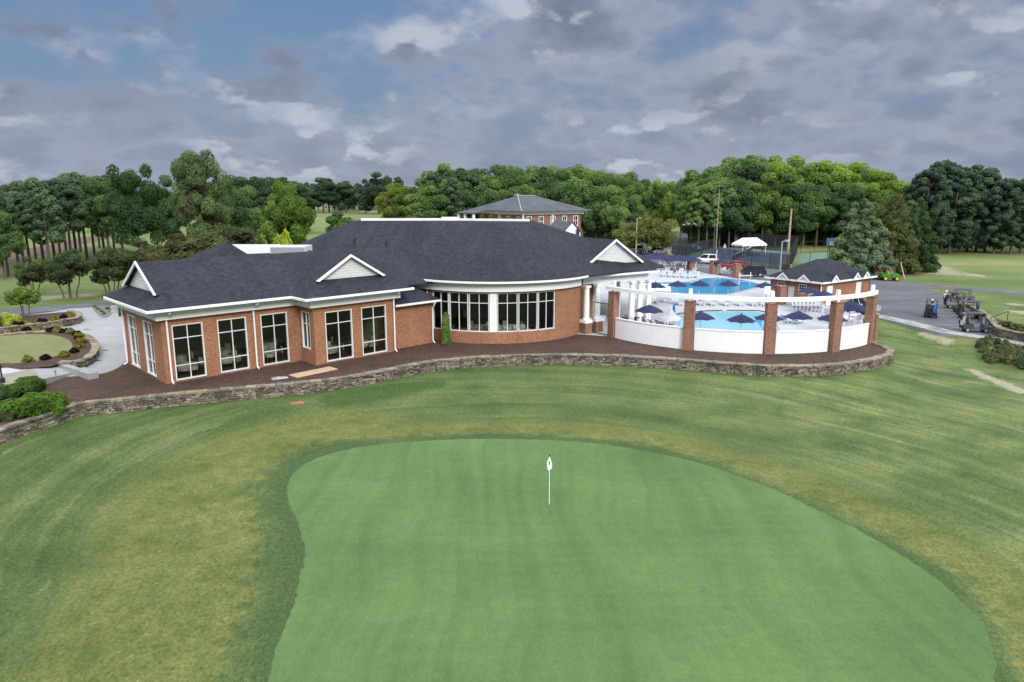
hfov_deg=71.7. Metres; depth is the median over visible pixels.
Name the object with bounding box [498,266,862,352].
pool deck
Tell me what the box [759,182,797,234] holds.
tree
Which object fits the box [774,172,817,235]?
tree
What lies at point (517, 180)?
tree
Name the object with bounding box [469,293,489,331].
window
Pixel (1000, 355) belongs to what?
shrub
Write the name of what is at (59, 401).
shrub
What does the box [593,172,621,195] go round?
tree
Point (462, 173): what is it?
tree
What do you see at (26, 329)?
shrub
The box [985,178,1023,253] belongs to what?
pine tree
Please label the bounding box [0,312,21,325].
shrub
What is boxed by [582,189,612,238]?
tree
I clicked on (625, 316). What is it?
chair
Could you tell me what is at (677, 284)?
patio umbrella
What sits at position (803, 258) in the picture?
practice court
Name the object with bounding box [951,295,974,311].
golf cart
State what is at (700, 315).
patio umbrella
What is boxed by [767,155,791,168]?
tree
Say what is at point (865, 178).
tree
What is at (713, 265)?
brick pillar
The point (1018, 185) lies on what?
pine tree
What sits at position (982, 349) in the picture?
shrub
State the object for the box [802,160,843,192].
tree
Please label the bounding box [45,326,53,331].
shrub
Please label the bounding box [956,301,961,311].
golf bag
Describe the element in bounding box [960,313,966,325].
golf bag
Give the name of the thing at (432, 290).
window
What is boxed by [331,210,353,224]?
tree
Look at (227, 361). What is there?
dining table
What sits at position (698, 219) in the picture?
tree
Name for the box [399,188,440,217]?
tree
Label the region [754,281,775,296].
patio umbrella
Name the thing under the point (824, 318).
patio umbrella
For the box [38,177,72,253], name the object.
pine tree
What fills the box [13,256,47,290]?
crepe myrtle
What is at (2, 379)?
bollard light
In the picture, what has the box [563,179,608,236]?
tree
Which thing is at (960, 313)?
golf cart
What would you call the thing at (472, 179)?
pine tree
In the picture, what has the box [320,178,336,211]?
tree
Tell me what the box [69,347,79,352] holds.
shrub
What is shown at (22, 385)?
shrub
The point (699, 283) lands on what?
patio umbrella
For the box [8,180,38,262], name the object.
pine tree
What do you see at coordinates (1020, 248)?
pine tree
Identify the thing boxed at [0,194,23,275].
pine tree
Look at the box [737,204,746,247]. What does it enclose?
tree
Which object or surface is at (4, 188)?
pine tree
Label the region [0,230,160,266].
pine straw ground
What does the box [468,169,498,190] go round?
tree
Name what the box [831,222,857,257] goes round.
tree
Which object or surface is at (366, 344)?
dining table
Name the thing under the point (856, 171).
tree
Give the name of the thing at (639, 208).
tree
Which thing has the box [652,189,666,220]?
tree
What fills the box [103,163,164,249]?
tree
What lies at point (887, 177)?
tree
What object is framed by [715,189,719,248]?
utility pole
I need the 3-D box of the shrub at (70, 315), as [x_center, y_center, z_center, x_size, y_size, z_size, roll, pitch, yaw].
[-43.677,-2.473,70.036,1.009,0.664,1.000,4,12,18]
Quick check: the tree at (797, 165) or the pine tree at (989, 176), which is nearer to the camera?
the pine tree at (989, 176)
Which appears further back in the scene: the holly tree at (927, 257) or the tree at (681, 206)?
the tree at (681, 206)
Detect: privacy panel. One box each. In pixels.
[615,317,682,348]
[694,328,763,353]
[774,329,829,353]
[840,323,869,349]
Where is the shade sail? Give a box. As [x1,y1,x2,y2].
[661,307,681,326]
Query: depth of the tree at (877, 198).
168.60 m
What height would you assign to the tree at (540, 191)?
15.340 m
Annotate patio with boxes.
[30,307,127,376]
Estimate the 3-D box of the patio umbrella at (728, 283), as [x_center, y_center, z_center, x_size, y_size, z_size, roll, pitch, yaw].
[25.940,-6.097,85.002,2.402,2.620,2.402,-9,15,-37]
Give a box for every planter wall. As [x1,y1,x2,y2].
[0,310,82,333]
[0,330,99,367]
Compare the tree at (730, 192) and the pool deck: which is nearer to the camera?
the pool deck
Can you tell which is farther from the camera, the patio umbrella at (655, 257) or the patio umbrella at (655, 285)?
the patio umbrella at (655, 257)
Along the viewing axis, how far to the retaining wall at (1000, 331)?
64.25 m
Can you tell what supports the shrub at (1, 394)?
on the mulch bed at (125, 380)
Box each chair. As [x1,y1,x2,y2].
[187,351,192,360]
[189,363,197,375]
[198,357,202,370]
[232,354,240,367]
[266,351,272,363]
[268,342,274,348]
[277,346,282,359]
[366,340,373,352]
[600,315,607,325]
[621,313,635,320]
[760,286,774,306]
[854,315,861,323]
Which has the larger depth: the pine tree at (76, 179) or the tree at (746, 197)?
the tree at (746, 197)
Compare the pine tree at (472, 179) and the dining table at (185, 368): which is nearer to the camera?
the dining table at (185, 368)
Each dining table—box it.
[175,354,186,361]
[176,361,193,374]
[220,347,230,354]
[221,355,236,367]
[263,342,271,348]
[263,349,276,360]
[327,345,337,356]
[363,340,369,350]
[470,328,483,330]
[472,324,485,328]
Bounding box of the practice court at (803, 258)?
[795,253,828,263]
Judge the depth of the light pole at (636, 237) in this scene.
147.63 m
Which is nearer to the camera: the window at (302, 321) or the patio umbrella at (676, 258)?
the window at (302, 321)
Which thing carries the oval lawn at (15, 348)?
on the planter soil at (83, 352)
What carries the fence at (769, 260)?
on the ground at (158, 545)
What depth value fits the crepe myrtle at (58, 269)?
87.03 m
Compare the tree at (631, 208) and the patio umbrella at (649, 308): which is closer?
the patio umbrella at (649, 308)
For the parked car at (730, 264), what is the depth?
121.07 m
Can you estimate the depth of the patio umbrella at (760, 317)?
61.48 m
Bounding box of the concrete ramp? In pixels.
[34,365,70,383]
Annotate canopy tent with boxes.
[731,238,766,252]
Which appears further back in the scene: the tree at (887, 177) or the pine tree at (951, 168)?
the tree at (887, 177)
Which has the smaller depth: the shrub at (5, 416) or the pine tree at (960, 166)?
the shrub at (5, 416)
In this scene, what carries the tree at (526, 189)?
on the ground at (158, 545)
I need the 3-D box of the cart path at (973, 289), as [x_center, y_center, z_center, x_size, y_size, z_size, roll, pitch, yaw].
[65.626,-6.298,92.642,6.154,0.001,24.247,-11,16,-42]
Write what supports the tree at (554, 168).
on the ground at (158, 545)
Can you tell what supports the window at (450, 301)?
in the clubhouse
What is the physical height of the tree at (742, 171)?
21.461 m
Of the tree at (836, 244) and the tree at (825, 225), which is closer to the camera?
the tree at (836, 244)
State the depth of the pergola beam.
57.14 m
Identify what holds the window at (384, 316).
in the clubhouse
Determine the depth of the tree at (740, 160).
196.16 m
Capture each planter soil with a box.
[0,312,70,326]
[0,332,90,368]
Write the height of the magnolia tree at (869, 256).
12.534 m
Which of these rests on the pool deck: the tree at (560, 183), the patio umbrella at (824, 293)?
the patio umbrella at (824, 293)
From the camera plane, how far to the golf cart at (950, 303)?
79.89 m
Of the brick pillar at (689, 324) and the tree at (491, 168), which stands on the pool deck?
the brick pillar at (689, 324)
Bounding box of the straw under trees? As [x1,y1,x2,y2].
[871,270,926,275]
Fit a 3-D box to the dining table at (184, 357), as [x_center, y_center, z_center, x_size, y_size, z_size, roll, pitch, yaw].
[-25.013,1.514,52.670,1.600,0.740,1.560,0,12,0]
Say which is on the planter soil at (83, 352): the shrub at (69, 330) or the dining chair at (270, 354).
the shrub at (69, 330)
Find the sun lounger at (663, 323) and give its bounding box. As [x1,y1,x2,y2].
[659,321,676,325]
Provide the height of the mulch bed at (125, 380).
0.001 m
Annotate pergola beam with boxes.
[605,285,878,301]
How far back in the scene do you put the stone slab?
49.41 m
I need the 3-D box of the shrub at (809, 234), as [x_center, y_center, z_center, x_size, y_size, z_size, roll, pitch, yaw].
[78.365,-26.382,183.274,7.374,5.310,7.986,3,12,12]
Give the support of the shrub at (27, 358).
on the planter soil at (83, 352)
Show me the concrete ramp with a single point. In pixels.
(47, 374)
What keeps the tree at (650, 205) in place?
on the ground at (158, 545)
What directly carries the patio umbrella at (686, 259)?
on the pool deck
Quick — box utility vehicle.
[880,268,899,280]
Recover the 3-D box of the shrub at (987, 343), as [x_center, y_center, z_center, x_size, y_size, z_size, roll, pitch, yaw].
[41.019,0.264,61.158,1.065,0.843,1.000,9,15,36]
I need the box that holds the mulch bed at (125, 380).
[0,334,885,425]
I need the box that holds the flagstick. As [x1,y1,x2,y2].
[547,455,551,502]
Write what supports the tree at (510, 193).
on the ground at (158, 545)
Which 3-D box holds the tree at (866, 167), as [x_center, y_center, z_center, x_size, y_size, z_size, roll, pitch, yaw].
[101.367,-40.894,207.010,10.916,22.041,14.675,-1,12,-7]
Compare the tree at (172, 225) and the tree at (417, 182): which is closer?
the tree at (172, 225)
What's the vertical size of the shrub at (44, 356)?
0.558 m
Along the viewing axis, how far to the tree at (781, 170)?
180.00 m
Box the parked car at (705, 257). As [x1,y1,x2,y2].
[695,254,718,262]
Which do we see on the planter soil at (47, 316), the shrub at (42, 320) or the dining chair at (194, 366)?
the shrub at (42, 320)
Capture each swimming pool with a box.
[636,277,759,294]
[673,310,779,334]
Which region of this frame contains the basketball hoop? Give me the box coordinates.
[826,238,834,257]
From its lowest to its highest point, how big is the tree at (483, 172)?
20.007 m
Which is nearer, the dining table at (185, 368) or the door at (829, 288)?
the dining table at (185, 368)
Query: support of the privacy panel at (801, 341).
on the mulch bed at (125, 380)
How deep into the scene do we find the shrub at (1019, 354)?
57.17 m
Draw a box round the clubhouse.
[102,217,664,383]
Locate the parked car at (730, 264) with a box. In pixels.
[719,260,750,268]
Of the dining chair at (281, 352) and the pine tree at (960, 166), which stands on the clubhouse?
the dining chair at (281, 352)
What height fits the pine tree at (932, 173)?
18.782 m
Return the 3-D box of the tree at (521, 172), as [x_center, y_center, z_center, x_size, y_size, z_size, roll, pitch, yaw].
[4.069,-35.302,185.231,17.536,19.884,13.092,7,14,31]
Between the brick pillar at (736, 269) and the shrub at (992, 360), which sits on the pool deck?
the brick pillar at (736, 269)
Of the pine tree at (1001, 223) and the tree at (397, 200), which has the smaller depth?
the pine tree at (1001, 223)
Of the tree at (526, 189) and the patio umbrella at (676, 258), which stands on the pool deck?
the patio umbrella at (676, 258)
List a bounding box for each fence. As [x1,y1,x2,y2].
[672,245,790,269]
[684,237,718,247]
[720,231,797,251]
[789,236,798,266]
[792,241,827,265]
[862,298,865,320]
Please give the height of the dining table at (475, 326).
0.740 m
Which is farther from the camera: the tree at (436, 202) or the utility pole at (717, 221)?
the tree at (436, 202)
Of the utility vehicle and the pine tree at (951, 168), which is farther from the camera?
the pine tree at (951, 168)
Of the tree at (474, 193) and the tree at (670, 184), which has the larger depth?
the tree at (670, 184)
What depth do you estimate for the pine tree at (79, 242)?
156.75 m
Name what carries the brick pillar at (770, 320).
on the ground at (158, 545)
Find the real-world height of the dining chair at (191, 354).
0.980 m
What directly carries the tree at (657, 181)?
on the ground at (158, 545)
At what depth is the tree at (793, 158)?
197.84 m
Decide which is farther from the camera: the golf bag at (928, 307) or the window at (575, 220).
the window at (575, 220)
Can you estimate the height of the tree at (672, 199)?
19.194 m
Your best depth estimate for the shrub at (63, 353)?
53.48 m
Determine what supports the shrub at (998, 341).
on the ground at (158, 545)
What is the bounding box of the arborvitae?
[441,312,451,345]
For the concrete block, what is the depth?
49.46 m
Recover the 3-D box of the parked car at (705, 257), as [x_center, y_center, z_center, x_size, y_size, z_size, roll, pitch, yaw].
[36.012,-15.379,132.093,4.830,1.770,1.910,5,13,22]
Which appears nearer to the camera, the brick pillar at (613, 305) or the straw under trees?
the brick pillar at (613, 305)
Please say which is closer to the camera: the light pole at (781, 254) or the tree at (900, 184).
the light pole at (781, 254)
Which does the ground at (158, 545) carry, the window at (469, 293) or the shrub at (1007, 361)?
the shrub at (1007, 361)
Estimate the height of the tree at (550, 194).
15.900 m
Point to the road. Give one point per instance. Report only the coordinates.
(683, 240)
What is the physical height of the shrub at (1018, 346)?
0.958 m
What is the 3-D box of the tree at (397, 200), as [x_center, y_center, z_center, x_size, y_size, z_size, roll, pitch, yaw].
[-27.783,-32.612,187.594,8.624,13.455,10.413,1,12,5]
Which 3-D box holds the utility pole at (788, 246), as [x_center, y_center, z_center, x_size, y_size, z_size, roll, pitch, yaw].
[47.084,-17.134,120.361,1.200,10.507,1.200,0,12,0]
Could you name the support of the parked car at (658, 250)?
on the parking lot
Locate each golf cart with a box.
[923,299,937,317]
[944,291,967,307]
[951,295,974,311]
[952,288,975,303]
[955,300,980,318]
[959,311,990,332]
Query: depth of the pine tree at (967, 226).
149.95 m
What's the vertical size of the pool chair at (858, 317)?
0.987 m
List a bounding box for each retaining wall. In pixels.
[0,341,894,444]
[964,303,1023,341]
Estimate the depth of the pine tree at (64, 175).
140.91 m
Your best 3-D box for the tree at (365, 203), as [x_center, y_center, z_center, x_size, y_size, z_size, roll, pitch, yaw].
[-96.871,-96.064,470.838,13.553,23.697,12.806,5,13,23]
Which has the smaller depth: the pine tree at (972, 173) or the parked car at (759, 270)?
the parked car at (759, 270)
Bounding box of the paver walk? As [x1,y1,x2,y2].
[0,368,40,384]
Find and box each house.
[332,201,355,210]
[457,194,590,229]
[764,258,877,305]
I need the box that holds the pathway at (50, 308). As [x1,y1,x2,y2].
[0,301,115,314]
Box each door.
[788,286,794,302]
[826,285,832,304]
[855,281,861,293]
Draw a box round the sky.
[0,0,1023,193]
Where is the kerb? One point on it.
(924, 329)
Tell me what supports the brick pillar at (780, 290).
on the pool deck
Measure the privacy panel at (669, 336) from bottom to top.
1.990 m
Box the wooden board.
[289,366,336,377]
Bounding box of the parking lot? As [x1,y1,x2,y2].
[627,247,998,337]
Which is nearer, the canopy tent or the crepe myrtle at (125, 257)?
the crepe myrtle at (125, 257)
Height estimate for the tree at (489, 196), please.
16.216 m
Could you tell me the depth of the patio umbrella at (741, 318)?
60.45 m
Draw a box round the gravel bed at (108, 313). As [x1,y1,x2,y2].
[93,306,112,317]
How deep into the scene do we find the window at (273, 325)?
53.15 m
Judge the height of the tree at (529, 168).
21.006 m
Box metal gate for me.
[592,301,608,335]
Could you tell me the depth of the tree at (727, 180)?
173.29 m
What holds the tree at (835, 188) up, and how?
on the ground at (158, 545)
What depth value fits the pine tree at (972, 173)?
152.79 m
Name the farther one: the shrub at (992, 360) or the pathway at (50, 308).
the pathway at (50, 308)
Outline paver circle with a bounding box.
[1,367,25,373]
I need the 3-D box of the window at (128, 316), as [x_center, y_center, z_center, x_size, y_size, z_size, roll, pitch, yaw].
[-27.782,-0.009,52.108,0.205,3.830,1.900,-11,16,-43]
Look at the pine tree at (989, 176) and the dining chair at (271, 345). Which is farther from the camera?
the pine tree at (989, 176)
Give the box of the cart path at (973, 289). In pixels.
[920,283,1023,294]
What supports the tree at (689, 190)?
on the ground at (158, 545)
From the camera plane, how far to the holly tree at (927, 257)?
117.19 m
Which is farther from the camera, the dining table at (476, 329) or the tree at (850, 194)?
the tree at (850, 194)
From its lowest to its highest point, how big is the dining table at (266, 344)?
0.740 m
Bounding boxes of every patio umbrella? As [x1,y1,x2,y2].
[635,303,662,322]
[645,282,665,302]
[649,255,660,259]
[662,257,675,272]
[668,281,687,293]
[672,257,679,271]
[680,257,691,272]
[690,279,709,300]
[691,257,701,272]
[695,310,714,326]
[715,259,727,273]
[718,279,738,287]
[727,313,756,329]
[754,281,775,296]
[754,314,783,321]
[783,310,812,329]
[797,287,818,309]
[810,289,834,315]
[816,314,847,321]
[844,299,865,326]
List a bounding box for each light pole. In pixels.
[635,217,640,253]
[779,240,789,283]
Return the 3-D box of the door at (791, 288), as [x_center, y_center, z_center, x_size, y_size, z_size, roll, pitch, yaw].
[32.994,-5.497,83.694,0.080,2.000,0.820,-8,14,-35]
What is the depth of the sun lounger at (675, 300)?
82.64 m
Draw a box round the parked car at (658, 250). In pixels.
[648,247,669,253]
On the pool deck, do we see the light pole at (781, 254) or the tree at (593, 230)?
the light pole at (781, 254)
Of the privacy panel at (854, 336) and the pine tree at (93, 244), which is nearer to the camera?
the privacy panel at (854, 336)
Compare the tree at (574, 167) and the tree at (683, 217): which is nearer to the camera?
the tree at (683, 217)
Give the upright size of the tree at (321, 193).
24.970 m
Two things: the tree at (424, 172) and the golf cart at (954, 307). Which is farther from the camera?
the tree at (424, 172)
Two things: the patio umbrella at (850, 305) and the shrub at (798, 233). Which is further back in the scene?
the shrub at (798, 233)
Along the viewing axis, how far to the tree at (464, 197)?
162.48 m
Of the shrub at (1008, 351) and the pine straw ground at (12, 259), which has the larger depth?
the pine straw ground at (12, 259)
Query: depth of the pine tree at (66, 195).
121.24 m
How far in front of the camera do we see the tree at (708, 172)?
184.78 m
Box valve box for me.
[290,401,303,405]
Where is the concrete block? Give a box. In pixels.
[77,367,98,379]
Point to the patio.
(106, 333)
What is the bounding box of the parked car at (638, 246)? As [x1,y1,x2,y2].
[628,244,644,252]
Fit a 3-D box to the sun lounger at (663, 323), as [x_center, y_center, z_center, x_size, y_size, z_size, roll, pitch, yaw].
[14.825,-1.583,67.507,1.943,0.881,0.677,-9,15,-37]
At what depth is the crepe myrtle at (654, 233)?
148.09 m
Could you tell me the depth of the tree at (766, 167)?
179.81 m
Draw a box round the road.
[665,233,687,252]
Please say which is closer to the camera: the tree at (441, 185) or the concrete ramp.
the concrete ramp
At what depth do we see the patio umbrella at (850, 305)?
62.90 m
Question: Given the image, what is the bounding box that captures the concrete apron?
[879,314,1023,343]
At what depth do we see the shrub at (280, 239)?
88.59 m
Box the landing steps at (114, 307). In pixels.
[110,305,117,312]
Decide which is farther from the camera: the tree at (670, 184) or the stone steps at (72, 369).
the tree at (670, 184)
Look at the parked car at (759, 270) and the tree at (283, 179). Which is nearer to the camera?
the parked car at (759, 270)
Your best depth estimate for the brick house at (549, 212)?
135.88 m
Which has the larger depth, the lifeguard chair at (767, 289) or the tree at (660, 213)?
the tree at (660, 213)
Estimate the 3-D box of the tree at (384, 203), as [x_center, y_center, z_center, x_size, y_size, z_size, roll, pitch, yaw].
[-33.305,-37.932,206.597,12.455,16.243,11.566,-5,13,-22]
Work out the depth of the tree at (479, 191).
166.51 m
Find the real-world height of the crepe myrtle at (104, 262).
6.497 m
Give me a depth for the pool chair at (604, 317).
69.35 m
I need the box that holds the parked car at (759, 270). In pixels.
[741,265,766,276]
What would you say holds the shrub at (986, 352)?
on the ground at (158, 545)
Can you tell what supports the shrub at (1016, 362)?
on the ground at (158, 545)
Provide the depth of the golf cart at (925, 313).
73.71 m
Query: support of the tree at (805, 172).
on the ground at (158, 545)
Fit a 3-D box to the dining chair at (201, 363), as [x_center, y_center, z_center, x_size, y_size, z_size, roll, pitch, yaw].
[-22.655,1.704,51.160,0.460,0.980,0.475,8,14,35]
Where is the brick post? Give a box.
[873,313,879,341]
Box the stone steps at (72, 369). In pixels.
[60,364,80,375]
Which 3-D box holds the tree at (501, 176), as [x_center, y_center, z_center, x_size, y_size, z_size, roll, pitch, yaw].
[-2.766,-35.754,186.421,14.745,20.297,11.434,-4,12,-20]
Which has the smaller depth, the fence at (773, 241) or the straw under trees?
the straw under trees
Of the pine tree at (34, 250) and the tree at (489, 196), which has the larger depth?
the tree at (489, 196)
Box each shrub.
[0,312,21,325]
[0,376,43,398]
[0,383,10,399]
[0,392,51,417]
[0,408,16,421]
[7,327,17,332]
[12,321,25,324]
[21,327,30,330]
[21,354,34,361]
[24,318,36,322]
[25,375,46,388]
[32,325,43,330]
[34,390,69,415]
[37,318,47,321]
[38,354,51,359]
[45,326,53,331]
[49,316,59,320]
[52,326,61,332]
[58,350,69,356]
[59,328,67,332]
[65,327,75,333]
[66,313,75,317]
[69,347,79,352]
[73,332,84,336]
[73,342,84,347]
[75,337,86,342]
[260,233,267,243]
[272,227,291,244]
[583,233,618,240]
[687,234,705,242]
[780,228,806,244]
[804,233,814,244]
[807,229,825,244]
[810,228,830,244]
[975,341,984,348]
[977,346,989,352]
[981,340,993,346]
[981,349,992,358]
[983,356,1000,362]
[986,357,997,363]
[991,345,1007,350]
[993,338,1008,344]
[997,351,1005,361]
[1000,347,1012,353]
[1003,359,1013,363]
[1005,353,1022,359]
[1009,324,1022,329]
[1011,345,1023,350]
[1013,359,1022,365]
[1017,352,1023,358]
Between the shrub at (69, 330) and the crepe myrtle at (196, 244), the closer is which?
the shrub at (69, 330)
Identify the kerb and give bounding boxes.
[879,317,1023,345]
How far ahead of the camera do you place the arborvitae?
60.03 m
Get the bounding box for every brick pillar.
[607,281,619,337]
[666,254,673,266]
[682,289,695,350]
[687,261,694,269]
[709,260,717,274]
[732,263,740,277]
[762,291,777,353]
[775,285,787,304]
[827,290,844,351]
[864,285,877,343]
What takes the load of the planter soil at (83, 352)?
in the planter wall at (90, 357)
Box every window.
[127,314,140,367]
[142,320,156,376]
[171,322,206,379]
[217,317,249,372]
[260,312,289,365]
[301,311,310,348]
[325,309,353,361]
[361,304,386,354]
[432,290,449,328]
[449,292,468,331]
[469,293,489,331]
[497,293,517,331]
[518,292,537,331]
[537,290,554,329]
[573,215,577,225]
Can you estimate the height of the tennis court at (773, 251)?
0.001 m
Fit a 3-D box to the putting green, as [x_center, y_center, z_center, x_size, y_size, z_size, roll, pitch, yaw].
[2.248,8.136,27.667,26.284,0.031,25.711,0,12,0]
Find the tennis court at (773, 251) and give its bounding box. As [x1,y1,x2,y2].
[714,246,789,269]
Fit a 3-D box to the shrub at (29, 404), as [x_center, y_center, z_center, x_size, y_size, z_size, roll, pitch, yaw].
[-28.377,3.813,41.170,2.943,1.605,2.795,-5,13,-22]
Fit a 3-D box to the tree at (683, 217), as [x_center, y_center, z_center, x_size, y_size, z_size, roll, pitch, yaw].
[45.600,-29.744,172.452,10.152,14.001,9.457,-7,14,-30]
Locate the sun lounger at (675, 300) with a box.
[672,298,683,305]
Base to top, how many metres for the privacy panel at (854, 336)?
1.990 m
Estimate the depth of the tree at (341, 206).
526.60 m
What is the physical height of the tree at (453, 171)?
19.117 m
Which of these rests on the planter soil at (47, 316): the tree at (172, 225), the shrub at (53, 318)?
the shrub at (53, 318)
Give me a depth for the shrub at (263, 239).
99.47 m
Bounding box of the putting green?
[268,439,996,681]
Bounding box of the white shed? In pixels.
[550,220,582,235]
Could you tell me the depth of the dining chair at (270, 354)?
53.48 m
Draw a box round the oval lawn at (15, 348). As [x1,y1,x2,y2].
[0,334,71,362]
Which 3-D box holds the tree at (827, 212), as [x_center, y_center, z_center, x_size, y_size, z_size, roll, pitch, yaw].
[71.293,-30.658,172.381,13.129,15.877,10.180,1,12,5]
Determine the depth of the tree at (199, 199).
111.86 m
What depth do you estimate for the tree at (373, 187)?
454.44 m
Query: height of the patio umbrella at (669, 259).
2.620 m
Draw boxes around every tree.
[0,184,32,262]
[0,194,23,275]
[0,211,26,278]
[4,191,39,268]
[4,287,41,317]
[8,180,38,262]
[17,187,68,261]
[19,177,50,259]
[32,241,36,258]
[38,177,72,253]
[39,180,55,259]
[46,180,90,249]
[57,173,86,253]
[66,172,92,259]
[76,178,120,250]
[77,232,81,251]
[88,175,111,247]
[90,225,95,255]
[99,174,115,247]
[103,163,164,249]
[146,174,191,241]
[169,149,230,236]
[209,174,235,182]
[215,177,249,231]
[217,176,261,228]
[233,185,264,238]
[243,176,275,228]
[256,179,316,244]
[262,177,296,218]
[274,177,307,193]
[283,181,318,214]
[307,177,340,212]
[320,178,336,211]
[325,216,346,231]
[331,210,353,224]
[332,182,346,210]
[333,180,359,212]
[354,183,363,211]
[356,178,373,213]
[362,172,391,213]
[374,183,408,217]
[383,175,392,181]
[390,193,411,217]
[392,177,407,194]
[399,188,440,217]
[408,177,421,193]
[409,185,447,217]
[410,170,431,193]
[412,183,424,195]
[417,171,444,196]
[423,165,458,195]
[433,179,458,216]
[436,163,450,169]
[438,177,474,216]
[440,181,477,218]
[441,169,458,181]
[448,167,471,184]
[462,172,486,215]
[463,185,482,218]
[465,183,497,207]
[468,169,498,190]
[476,179,507,213]
[479,168,490,176]
[479,174,491,189]
[489,164,505,178]
[489,165,510,189]
[499,173,533,190]
[504,165,513,174]
[506,186,523,198]
[510,167,540,184]
[512,184,537,195]
[524,166,537,173]
[530,166,562,183]
[530,185,546,197]
[532,181,562,200]
[537,170,569,190]
[547,165,559,170]
[550,182,565,200]
[557,176,588,234]
[563,165,594,180]
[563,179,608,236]
[564,164,585,171]
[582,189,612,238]
[587,170,608,193]
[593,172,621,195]
[596,185,629,237]
[612,176,648,239]
[615,189,639,242]
[623,171,639,183]
[627,178,668,241]
[629,194,647,244]
[648,182,661,191]
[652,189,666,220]
[653,179,670,191]
[660,190,675,225]
[662,181,676,230]
[666,172,696,236]
[672,169,700,193]
[672,181,704,221]
[675,200,697,242]
[676,193,720,242]
[684,186,713,240]
[689,166,722,185]
[689,175,725,239]
[694,182,719,239]
[705,193,728,248]
[706,165,742,182]
[712,177,734,231]
[717,181,736,247]
[718,156,747,167]
[718,177,767,247]
[723,188,740,247]
[728,155,767,166]
[731,161,766,185]
[735,159,775,183]
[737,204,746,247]
[739,180,759,233]
[743,172,798,233]
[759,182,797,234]
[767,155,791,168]
[769,160,806,185]
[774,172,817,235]
[786,154,804,165]
[788,161,806,168]
[793,162,831,187]
[793,182,836,246]
[801,185,842,245]
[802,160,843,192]
[818,182,845,237]
[824,183,869,230]
[827,161,847,172]
[828,198,898,279]
[831,165,852,228]
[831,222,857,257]
[848,161,869,186]
[852,181,870,200]
[856,162,876,182]
[857,183,887,229]
[859,169,881,184]
[869,170,898,193]
[869,189,898,227]
[873,170,897,182]
[873,193,922,274]
[881,172,895,183]
[888,200,922,244]
[893,172,937,236]
[894,197,941,272]
[896,180,911,196]
[907,166,952,240]
[908,161,955,244]
[927,158,972,252]
[933,170,983,253]
[942,168,988,251]
[943,164,970,248]
[954,164,992,251]
[959,167,1005,251]
[974,172,1016,251]
[974,177,1023,253]
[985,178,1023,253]
[990,178,1023,253]
[1010,192,1023,252]
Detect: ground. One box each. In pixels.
[0,205,1023,681]
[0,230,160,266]
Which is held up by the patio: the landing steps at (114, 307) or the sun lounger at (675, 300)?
the landing steps at (114, 307)
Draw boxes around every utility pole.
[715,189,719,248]
[787,209,791,267]
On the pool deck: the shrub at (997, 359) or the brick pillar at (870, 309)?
the brick pillar at (870, 309)
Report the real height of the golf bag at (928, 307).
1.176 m
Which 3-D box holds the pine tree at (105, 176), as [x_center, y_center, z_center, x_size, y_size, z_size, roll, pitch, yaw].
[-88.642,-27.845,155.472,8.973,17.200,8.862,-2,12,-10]
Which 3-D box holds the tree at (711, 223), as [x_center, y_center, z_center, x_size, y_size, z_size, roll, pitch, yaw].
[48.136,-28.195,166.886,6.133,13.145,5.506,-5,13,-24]
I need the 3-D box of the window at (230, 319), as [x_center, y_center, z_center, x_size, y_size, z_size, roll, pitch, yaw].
[-20.017,0.249,50.864,2.090,3.830,0.205,-11,16,-43]
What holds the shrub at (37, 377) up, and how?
on the mulch bed at (125, 380)
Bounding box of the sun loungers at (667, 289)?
[643,283,670,291]
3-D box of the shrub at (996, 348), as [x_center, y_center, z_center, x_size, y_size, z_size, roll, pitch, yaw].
[41.002,0.729,59.478,1.267,0.788,1.213,10,15,39]
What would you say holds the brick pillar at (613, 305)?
on the pool deck
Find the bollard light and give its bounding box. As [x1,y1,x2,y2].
[0,364,5,382]
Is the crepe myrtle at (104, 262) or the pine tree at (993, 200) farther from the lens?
the pine tree at (993, 200)
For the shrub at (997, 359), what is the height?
0.753 m
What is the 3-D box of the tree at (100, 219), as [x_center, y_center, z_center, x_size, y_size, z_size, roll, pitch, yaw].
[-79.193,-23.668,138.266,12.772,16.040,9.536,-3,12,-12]
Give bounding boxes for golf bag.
[927,301,930,312]
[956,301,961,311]
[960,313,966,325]
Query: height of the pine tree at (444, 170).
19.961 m
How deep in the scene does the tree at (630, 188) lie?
178.76 m
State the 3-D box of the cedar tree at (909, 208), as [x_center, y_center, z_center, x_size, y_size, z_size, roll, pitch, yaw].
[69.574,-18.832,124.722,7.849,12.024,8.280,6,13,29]
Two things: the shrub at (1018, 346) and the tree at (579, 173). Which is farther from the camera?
the tree at (579, 173)
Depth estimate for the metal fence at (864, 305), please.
72.60 m
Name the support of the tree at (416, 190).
on the ground at (158, 545)
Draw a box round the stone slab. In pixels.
[271,376,287,379]
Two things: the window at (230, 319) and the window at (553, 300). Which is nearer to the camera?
the window at (230, 319)
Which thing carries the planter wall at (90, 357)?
on the patio
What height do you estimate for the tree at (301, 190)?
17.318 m
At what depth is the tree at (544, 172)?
178.47 m
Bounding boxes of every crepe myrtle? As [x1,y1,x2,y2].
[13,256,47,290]
[34,248,97,297]
[89,247,126,293]
[106,238,175,277]
[134,233,196,261]
[152,229,228,258]
[203,225,263,246]
[611,215,678,254]
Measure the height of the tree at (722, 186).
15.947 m

